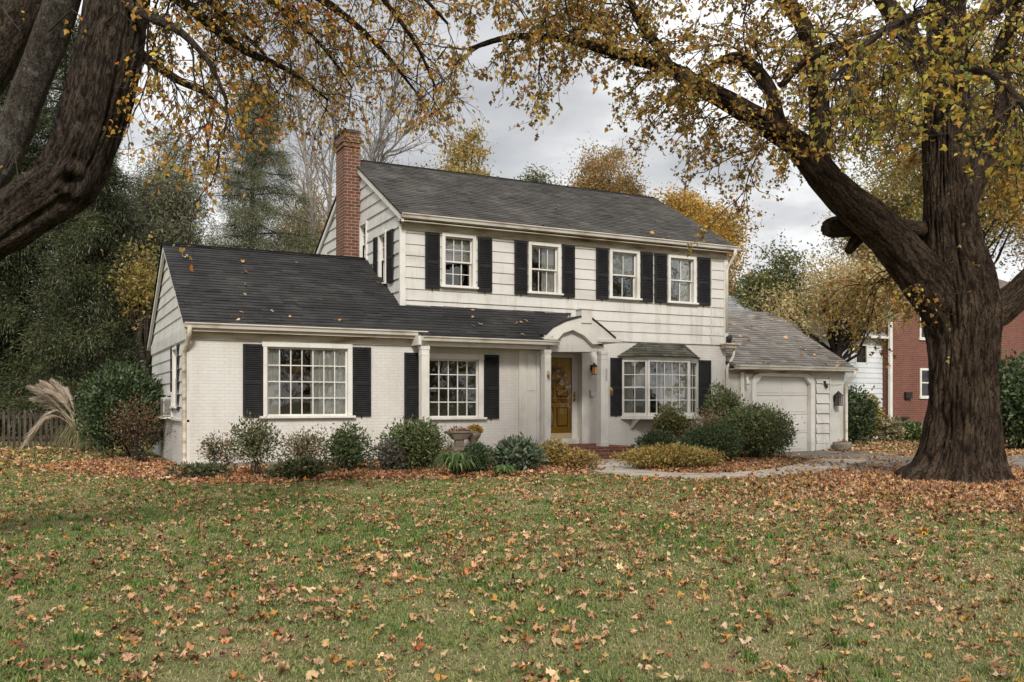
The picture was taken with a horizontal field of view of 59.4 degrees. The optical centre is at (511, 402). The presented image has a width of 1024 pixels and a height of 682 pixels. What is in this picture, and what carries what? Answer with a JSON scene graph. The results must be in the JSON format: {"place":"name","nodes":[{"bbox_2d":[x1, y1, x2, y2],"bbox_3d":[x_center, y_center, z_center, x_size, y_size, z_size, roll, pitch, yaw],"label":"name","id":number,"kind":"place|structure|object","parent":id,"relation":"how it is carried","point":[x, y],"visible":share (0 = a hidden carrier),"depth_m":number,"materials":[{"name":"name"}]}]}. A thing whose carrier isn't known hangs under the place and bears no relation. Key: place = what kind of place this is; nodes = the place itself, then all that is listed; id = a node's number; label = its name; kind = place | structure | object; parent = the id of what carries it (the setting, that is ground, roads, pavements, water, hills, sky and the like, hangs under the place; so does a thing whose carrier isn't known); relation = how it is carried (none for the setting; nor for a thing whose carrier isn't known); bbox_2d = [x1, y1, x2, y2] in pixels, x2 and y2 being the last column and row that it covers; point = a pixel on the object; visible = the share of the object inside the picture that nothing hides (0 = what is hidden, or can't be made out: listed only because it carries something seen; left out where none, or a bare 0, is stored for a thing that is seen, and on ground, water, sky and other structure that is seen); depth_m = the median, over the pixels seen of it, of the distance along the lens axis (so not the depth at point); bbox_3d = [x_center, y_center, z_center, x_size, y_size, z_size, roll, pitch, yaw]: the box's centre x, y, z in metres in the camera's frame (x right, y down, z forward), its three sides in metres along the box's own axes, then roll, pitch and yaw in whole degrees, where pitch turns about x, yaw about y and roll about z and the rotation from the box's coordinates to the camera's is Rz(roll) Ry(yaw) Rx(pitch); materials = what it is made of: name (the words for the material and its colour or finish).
{"place":"outdoors","nodes":[
{"label":"outdoors","id":0,"kind":"place"},
{"bbox_2d":[0,435,1023,681],"bbox_3d":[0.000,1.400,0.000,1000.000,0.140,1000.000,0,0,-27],"label":"lawn","id":1,"kind":"structure","parent":0,"point":[760,641],"depth_m":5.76,"materials":[{"name":"plant"}]},
{"bbox_2d":[0,69,93,440],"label":"cedar","id":2,"kind":"object","parent":1,"relation":"on","point":[17,275],"visible":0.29,"depth_m":32.52,"materials":[{"name":"green plant"}]},
{"bbox_2d":[19,379,106,451],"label":"pampas grass","id":3,"kind":"object","parent":1,"relation":"on","point":[49,392],"depth_m":24.20,"materials":[{"name":"beige plant"}]},
{"bbox_2d":[0,14,150,434],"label":"cedar","id":4,"kind":"object","parent":1,"relation":"on","point":[64,64],"visible":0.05,"depth_m":36.44,"materials":[{"name":"green plant"}]},
{"bbox_2d":[0,409,150,446],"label":"picket fence","id":5,"kind":"object","parent":1,"relation":"on","point":[19,416],"visible":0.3,"depth_m":26.05,"materials":[{"name":"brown wood"}]},
{"bbox_2d":[0,142,154,443],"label":"cedar","id":6,"kind":"object","parent":1,"relation":"on","point":[101,332],"visible":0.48,"depth_m":30.59,"materials":[{"name":"green plant"}]},
{"bbox_2d":[68,355,164,456],"bbox_3d":[-9.288,0.114,21.611,2.405,2.538,2.422,0,0,-5],"label":"holly shrub","id":7,"kind":"object","parent":1,"relation":"on","point":[126,382],"visible":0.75,"depth_m":21.20,"materials":[{"name":"green plant"}]},
{"bbox_2d":[82,255,158,376],"bbox_3d":[-13.684,-1.338,33.081,5.222,8.497,5.103,0,0,-27],"label":"cedar","id":8,"kind":"object","parent":1,"relation":"on","point":[149,370],"depth_m":32.93,"materials":[{"name":"green plant"}]},
{"bbox_2d":[84,229,169,440],"bbox_3d":[-12.663,-2.242,31.387,3.096,7.646,3.539,0,0,20],"label":"yellow tree","id":9,"kind":"object","parent":1,"relation":"on","point":[140,289],"visible":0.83,"depth_m":30.76,"materials":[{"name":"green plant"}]},
{"bbox_2d":[88,390,175,461],"bbox_3d":[-8.107,0.549,19.404,1.797,1.654,1.100,0,0,-11],"label":"shrub","id":10,"kind":"object","parent":1,"relation":"on","point":[134,425],"visible":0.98,"depth_m":19.39,"materials":[{"name":"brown plant"}]},
{"bbox_2d":[113,120,231,267],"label":"pine tree","id":11,"kind":"object","parent":1,"relation":"on","point":[172,220],"visible":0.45,"depth_m":43.04,"materials":[{"name":"green plant"}]},
{"bbox_2d":[165,461,231,478],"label":"ground shrub","id":12,"kind":"object","parent":1,"relation":"on","point":[210,469],"visible":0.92,"depth_m":15.54,"materials":[{"name":"green plant"}]},
{"bbox_2d":[195,431,249,471],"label":"shrub","id":13,"kind":"object","parent":1,"relation":"on","point":[214,446],"visible":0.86,"depth_m":16.41,"materials":[{"name":"green plant"}]},
{"bbox_2d":[0,0,510,270],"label":"maple tree","id":14,"kind":"object","parent":1,"relation":"on","point":[63,178],"visible":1,"depth_m":7.39,"materials":[{"name":"brown plant"}]},
{"bbox_2d":[224,411,293,474],"bbox_3d":[-4.533,0.752,16.118,1.179,1.240,0.949,0,0,-27],"label":"shrub","id":15,"kind":"object","parent":1,"relation":"on","point":[254,443],"visible":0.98,"depth_m":16.00,"materials":[{"name":"green plant"}]},
{"bbox_2d":[202,75,321,252],"bbox_3d":[-10.543,-6.041,38.683,6.598,16.524,6.865,0,0,-27],"label":"spruce","id":16,"kind":"object","parent":1,"relation":"on","point":[252,219],"visible":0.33,"depth_m":38.61,"materials":[{"name":"green plant"}]},
{"bbox_2d":[261,453,337,481],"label":"ground shrub","id":17,"kind":"object","parent":1,"relation":"on","point":[301,467],"visible":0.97,"depth_m":15.23,"materials":[{"name":"green plant"}]},
{"bbox_2d":[269,164,335,252],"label":"pale tree","id":18,"kind":"object","parent":1,"relation":"on","point":[324,219],"visible":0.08,"depth_m":46.38,"materials":[{"name":"grey plant"}]},
{"bbox_2d":[280,221,325,253],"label":"green tree","id":19,"kind":"object","parent":1,"relation":"on","point":[308,249],"visible":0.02,"depth_m":41.90,"materials":[{"name":"green plant"}]},
{"bbox_2d":[268,423,341,463],"bbox_3d":[-3.873,0.885,17.083,1.468,0.980,1.053,0,0,-7],"label":"shrub","id":20,"kind":"object","parent":1,"relation":"on","point":[299,450],"visible":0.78,"depth_m":16.93,"materials":[{"name":"green plant"}]},
{"bbox_2d":[259,24,354,250],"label":"bare tree","id":21,"kind":"object","parent":1,"relation":"on","point":[308,184],"visible":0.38,"depth_m":43.91,"materials":[{"name":"grey plant"}]},
{"bbox_2d":[289,24,378,216],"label":"bare tree","id":22,"kind":"object","parent":1,"relation":"on","point":[329,194],"visible":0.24,"depth_m":47.92,"materials":[{"name":"grey plant"}]},
{"bbox_2d":[321,420,377,470],"bbox_3d":[-3.093,0.857,17.409,1.308,1.055,1.113,0,0,-27],"label":"shrub","id":23,"kind":"object","parent":1,"relation":"on","point":[351,449],"visible":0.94,"depth_m":17.20,"materials":[{"name":"green plant"}]},
{"bbox_2d":[317,16,424,211],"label":"bare tree","id":24,"kind":"object","parent":1,"relation":"on","point":[381,134],"visible":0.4,"depth_m":45.62,"materials":[{"name":"grey plant"}]},
{"bbox_2d":[366,436,410,470],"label":"shrub","id":25,"kind":"object","parent":1,"relation":"on","point":[388,458],"visible":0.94,"depth_m":17.07,"materials":[{"name":"green plant"}]},
{"bbox_2d":[323,69,475,201],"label":"bare tree","id":26,"kind":"object","parent":1,"relation":"on","point":[399,138],"visible":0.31,"depth_m":46.95,"materials":[{"name":"grey plant"}]},
{"bbox_2d":[373,414,454,469],"bbox_3d":[-1.938,0.807,17.678,1.613,1.190,1.525,0,0,-27],"label":"shrub","id":27,"kind":"object","parent":1,"relation":"on","point":[419,440],"visible":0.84,"depth_m":17.42,"materials":[{"name":"green plant"}]},
{"bbox_2d":[428,451,481,474],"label":"hosta","id":28,"kind":"object","parent":1,"relation":"on","point":[457,463],"visible":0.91,"depth_m":16.04,"materials":[{"name":"green plant"}]},
{"bbox_2d":[415,125,501,176],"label":"yellow tree","id":29,"kind":"object","parent":1,"relation":"on","point":[467,149],"visible":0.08,"depth_m":41.58,"materials":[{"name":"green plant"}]},
{"bbox_2d":[446,425,472,450],"bbox_3d":[-1.192,0.786,19.860,0.663,0.568,0.401,0,0,-27],"label":"urn planter","id":30,"kind":"object","parent":1,"relation":"on","point":[460,435],"visible":0.96,"depth_m":19.80,"materials":[{"name":"stone"}]},
{"bbox_2d":[467,424,483,444],"bbox_3d":[-0.844,0.770,20.133,0.438,0.599,0.418,0,0,-9],"label":"flower pot","id":31,"kind":"object","parent":1,"relation":"on","point":[476,433],"visible":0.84,"depth_m":20.05,"materials":[{"name":"stone"}]},
{"bbox_2d":[458,438,493,472],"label":"shrub","id":32,"kind":"object","parent":1,"relation":"on","point":[481,450],"visible":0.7,"depth_m":16.60,"materials":[{"name":"green plant"}]},
{"bbox_2d":[146,128,857,466],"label":"house","id":33,"kind":"structure","parent":1,"relation":"on","point":[620,303],"depth_m":22.03,"materials":[{"name":"paint"}]},
{"bbox_2d":[158,392,172,418],"bbox_3d":[-7.825,0.068,20.433,0.340,0.595,0.940,0,0,-27],"label":"window air conditioner","id":34,"kind":"object","parent":33,"relation":"attached to","point":[167,399],"depth_m":20.19,"materials":[{"name":"metal"}]},
{"bbox_2d":[169,346,175,407],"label":"window","id":35,"kind":"structure","parent":33,"relation":"in","point":[173,348],"depth_m":19.94,"materials":[{"name":"paint"}]},
{"bbox_2d":[259,342,355,418],"bbox_3d":[-4.314,-0.438,18.938,2.030,1.615,0.262,0,0,-27],"label":"window","id":36,"kind":"structure","parent":33,"relation":"in","point":[331,365],"depth_m":19.10,"materials":[{"name":"paint"}]},
{"bbox_2d":[359,220,367,259],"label":"window","id":37,"kind":"structure","parent":33,"relation":"in","point":[363,233],"depth_m":23.54,"materials":[{"name":"paint"}]},
{"bbox_2d":[378,230,387,283],"bbox_3d":[-3.152,-3.522,22.025,0.207,1.315,0.660,0,0,-27],"label":"window","id":38,"kind":"structure","parent":33,"relation":"in","point":[382,235],"depth_m":22.19,"materials":[{"name":"paint"}]},
{"bbox_2d":[429,353,486,419],"bbox_3d":[-1.322,-0.355,20.424,1.610,1.500,0.170,0,0,-27],"label":"window","id":39,"kind":"structure","parent":33,"relation":"in","point":[478,359],"depth_m":20.56,"materials":[{"name":"paint"}]},
{"bbox_2d":[440,232,478,289],"bbox_3d":[-1.297,-3.387,21.612,0.990,1.305,0.260,0,0,-27],"label":"window","id":40,"kind":"structure","parent":33,"relation":"in","point":[471,247],"depth_m":21.68,"materials":[{"name":"paint"}]},
{"bbox_2d":[182,196,844,366],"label":"roof leaves","id":41,"kind":"object","parent":33,"relation":"on","point":[186,256],"visible":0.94,"depth_m":24.00,"materials":[{"name":"orange plant"}]},
{"bbox_2d":[527,241,563,295],"bbox_3d":[0.801,-3.350,22.693,1.030,1.340,0.264,0,0,-27],"label":"window","id":42,"kind":"structure","parent":33,"relation":"in","point":[548,272],"depth_m":22.81,"materials":[{"name":"paint"}]},
{"bbox_2d":[551,358,575,432],"bbox_3d":[1.160,-0.185,23.110,1.030,1.930,0.211,0,0,-27],"label":"door","id":43,"kind":"structure","parent":33,"relation":"in","point":[561,400],"depth_m":23.24,"materials":[{"name":"yellow wood"}]},
{"bbox_2d":[551,364,564,385],"bbox_3d":[1.147,-0.722,23.149,0.603,0.706,0.184,0,0,-27],"label":"wreath","id":44,"kind":"object","parent":43,"relation":"attached to","point":[553,368],"visible":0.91,"depth_m":23.13,"materials":[{"name":"brown plant"}]},
{"bbox_2d":[609,248,642,300],"bbox_3d":[2.954,-3.377,23.797,1.050,1.325,0.260,0,0,-27],"label":"window","id":45,"kind":"structure","parent":33,"relation":"in","point":[634,271],"depth_m":23.87,"materials":[{"name":"paint"}]},
{"bbox_2d":[618,342,699,429],"bbox_3d":[4.128,-0.440,24.084,2.760,2.340,0.646,0,0,-27],"label":"bay window","id":46,"kind":"structure","parent":33,"relation":"in","point":[678,374],"depth_m":24.05,"materials":[{"name":"paint"}]},
{"bbox_2d":[667,254,698,304],"bbox_3d":[4.639,-3.340,24.665,1.060,1.360,0.264,0,0,-27],"label":"window","id":47,"kind":"structure","parent":33,"relation":"in","point":[684,285],"depth_m":24.80,"materials":[{"name":"paint"}]},
{"bbox_2d":[756,377,806,451],"bbox_3d":[7.898,0.361,26.472,2.130,2.216,0.072,0,0,-27],"label":"garage door","id":48,"kind":"structure","parent":33,"relation":"in","point":[796,405],"depth_m":26.61,"materials":[{"name":"paint"}]},
{"bbox_2d":[491,464,520,473],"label":"hosta","id":49,"kind":"object","parent":1,"relation":"on","point":[503,469],"visible":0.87,"depth_m":16.26,"materials":[{"name":"green plant"}]},
{"bbox_2d":[0,438,1023,681],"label":"fallen leaves","id":50,"kind":"object","parent":1,"relation":"on","point":[866,481],"visible":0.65,"depth_m":8.71,"materials":[{"name":"brown plant"}]},
{"bbox_2d":[489,432,549,471],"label":"rhododendron","id":51,"kind":"object","parent":1,"relation":"on","point":[519,452],"visible":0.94,"depth_m":16.97,"materials":[{"name":"green plant"}]},
{"bbox_2d":[514,162,557,184],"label":"green tree","id":52,"kind":"object","parent":1,"relation":"on","point":[536,179],"visible":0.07,"depth_m":45.72,"materials":[{"name":"green plant"}]},
{"bbox_2d":[535,437,578,465],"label":"shrub","id":53,"kind":"object","parent":1,"relation":"on","point":[555,451],"visible":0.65,"depth_m":18.35,"materials":[{"name":"yellow plant"}]},
{"bbox_2d":[559,446,603,469],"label":"shrub","id":54,"kind":"object","parent":1,"relation":"on","point":[573,458],"visible":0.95,"depth_m":17.54,"materials":[{"name":"yellow plant"}]},
{"bbox_2d":[557,132,655,196],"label":"brown tree","id":55,"kind":"object","parent":1,"relation":"on","point":[602,180],"visible":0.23,"depth_m":42.66,"materials":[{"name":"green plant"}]},
{"bbox_2d":[630,429,679,450],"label":"shrub","id":56,"kind":"object","parent":1,"relation":"on","point":[654,437],"visible":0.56,"depth_m":21.48,"materials":[{"name":"green plant"}]},
{"bbox_2d":[650,401,694,443],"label":"shrub","id":57,"kind":"object","parent":1,"relation":"on","point":[670,420],"visible":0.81,"depth_m":22.19,"materials":[{"name":"green plant"}]},
{"bbox_2d":[609,441,738,468],"bbox_3d":[3.293,1.072,18.044,2.911,0.610,1.575,0,0,-27],"label":"golden mound","id":58,"kind":"object","parent":1,"relation":"on","point":[672,455],"visible":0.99,"depth_m":17.67,"materials":[{"name":"yellow plant"}]},
{"bbox_2d":[387,0,1023,483],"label":"oak tree","id":59,"kind":"object","parent":1,"relation":"on","point":[937,262],"visible":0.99,"depth_m":13.71,"materials":[{"name":"brown plant"}]},
{"bbox_2d":[686,405,725,428],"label":"shrub","id":60,"kind":"object","parent":1,"relation":"on","point":[711,414],"visible":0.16,"depth_m":21.66,"materials":[{"name":"green plant"}]},
{"bbox_2d":[643,181,774,295],"bbox_3d":[8.221,-4.228,40.112,6.423,11.562,6.848,0,0,-27],"label":"yellow tree","id":61,"kind":"object","parent":1,"relation":"on","point":[689,205],"visible":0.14,"depth_m":39.29,"materials":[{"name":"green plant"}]},
{"bbox_2d":[676,419,751,462],"bbox_3d":[4.490,0.830,19.940,1.736,1.108,1.564,0,0,3],"label":"shrub","id":62,"kind":"object","parent":1,"relation":"on","point":[721,437],"visible":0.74,"depth_m":19.65,"materials":[{"name":"green plant"}]},
{"bbox_2d":[695,379,746,419],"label":"shrub","id":63,"kind":"object","parent":1,"relation":"on","point":[724,399],"visible":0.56,"depth_m":22.40,"materials":[{"name":"green plant"}]},
{"bbox_2d":[703,400,804,457],"bbox_3d":[5.831,0.627,21.271,2.641,1.511,2.045,0,0,-27],"label":"shrub","id":64,"kind":"object","parent":1,"relation":"on","point":[765,433],"visible":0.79,"depth_m":20.84,"materials":[{"name":"green plant"}]},
{"bbox_2d":[729,229,822,325],"bbox_3d":[9.928,-2.710,35.990,5.844,8.541,5.905,0,0,11],"label":"green tree","id":65,"kind":"object","parent":1,"relation":"on","point":[762,276],"visible":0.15,"depth_m":34.76,"materials":[{"name":"green plant"}]},
{"bbox_2d":[732,242,918,361],"bbox_3d":[11.223,-2.023,31.155,6.607,7.220,6.527,0,0,-27],"label":"pale tree","id":66,"kind":"object","parent":1,"relation":"on","point":[839,344],"visible":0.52,"depth_m":30.46,"materials":[{"name":"yellow plant"}]},
{"bbox_2d":[844,383,887,444],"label":"hedge shrub","id":67,"kind":"object","parent":1,"relation":"on","point":[862,418],"visible":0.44,"depth_m":30.73,"materials":[{"name":"green plant"}]},
{"bbox_2d":[811,155,922,276],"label":"pale tree","id":68,"kind":"object","parent":1,"relation":"on","point":[864,246],"visible":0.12,"depth_m":50.59,"materials":[{"name":"yellow plant"}]},
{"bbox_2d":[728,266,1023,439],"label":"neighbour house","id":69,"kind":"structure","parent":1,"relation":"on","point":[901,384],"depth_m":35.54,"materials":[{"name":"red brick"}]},
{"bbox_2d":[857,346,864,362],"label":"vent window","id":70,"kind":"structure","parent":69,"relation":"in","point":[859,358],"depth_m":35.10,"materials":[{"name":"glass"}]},
{"bbox_2d":[855,344,867,363],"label":"window","id":71,"kind":"structure","parent":69,"relation":"in","point":[866,345],"depth_m":35.07,"materials":[{"name":"paint"}]},
{"bbox_2d":[919,318,924,339],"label":"window","id":72,"kind":"structure","parent":69,"relation":"in","point":[921,334],"depth_m":36.01,"materials":[{"name":"paint"}]},
{"bbox_2d":[919,368,928,398],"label":"window","id":73,"kind":"structure","parent":69,"relation":"in","point":[924,372],"depth_m":36.18,"materials":[{"name":"paint"}]},
{"bbox_2d":[866,388,885,439],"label":"hedge shrub","id":74,"kind":"object","parent":1,"relation":"on","point":[881,414],"visible":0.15,"depth_m":33.84,"materials":[{"name":"green plant"}]},
{"bbox_2d":[874,413,908,442],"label":"shrub","id":75,"kind":"object","parent":1,"relation":"on","point":[889,427],"visible":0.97,"depth_m":32.47,"materials":[{"name":"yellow plant"}]},
{"bbox_2d":[893,416,922,441],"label":"shrub","id":76,"kind":"object","parent":1,"relation":"on","point":[914,429],"visible":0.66,"depth_m":33.01,"materials":[{"name":"green plant"}]},
{"bbox_2d":[828,20,1023,268],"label":"yellow tree","id":77,"kind":"object","parent":1,"relation":"on","point":[982,213],"visible":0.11,"depth_m":49.10,"materials":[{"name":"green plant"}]},
{"bbox_2d":[980,178,1023,281],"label":"yellow tree","id":78,"kind":"object","parent":1,"relation":"on","point":[1021,237],"visible":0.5,"depth_m":47.44,"materials":[{"name":"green plant"}]},
{"bbox_2d":[998,341,1023,448],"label":"hedge shrub","id":79,"kind":"object","parent":1,"relation":"on","point":[1011,377],"visible":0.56,"depth_m":25.80,"materials":[{"name":"green plant"}]},
{"bbox_2d":[1,0,1023,392],"label":"sky","id":80,"kind":"structure","parent":0,"point":[583,112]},
{"bbox_2d":[587,459,868,478],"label":"path","id":81,"kind":"structure","parent":0,"point":[622,469],"depth_m":17.23,"materials":[{"name":"concrete"}]},
{"bbox_2d":[776,451,1023,473],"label":"driveway","id":82,"kind":"structure","parent":0,"point":[1020,460],"depth_m":23.07,"materials":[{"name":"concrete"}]},
{"bbox_2d":[832,439,851,450],"bbox_3d":[9.921,1.276,26.967,0.560,0.407,0.560,0,0,-27],"label":"planter","id":83,"kind":"object","parent":82,"relation":"on","point":[842,444],"visible":0.98,"depth_m":26.76,"materials":[{"name":"stone"}]}
]}

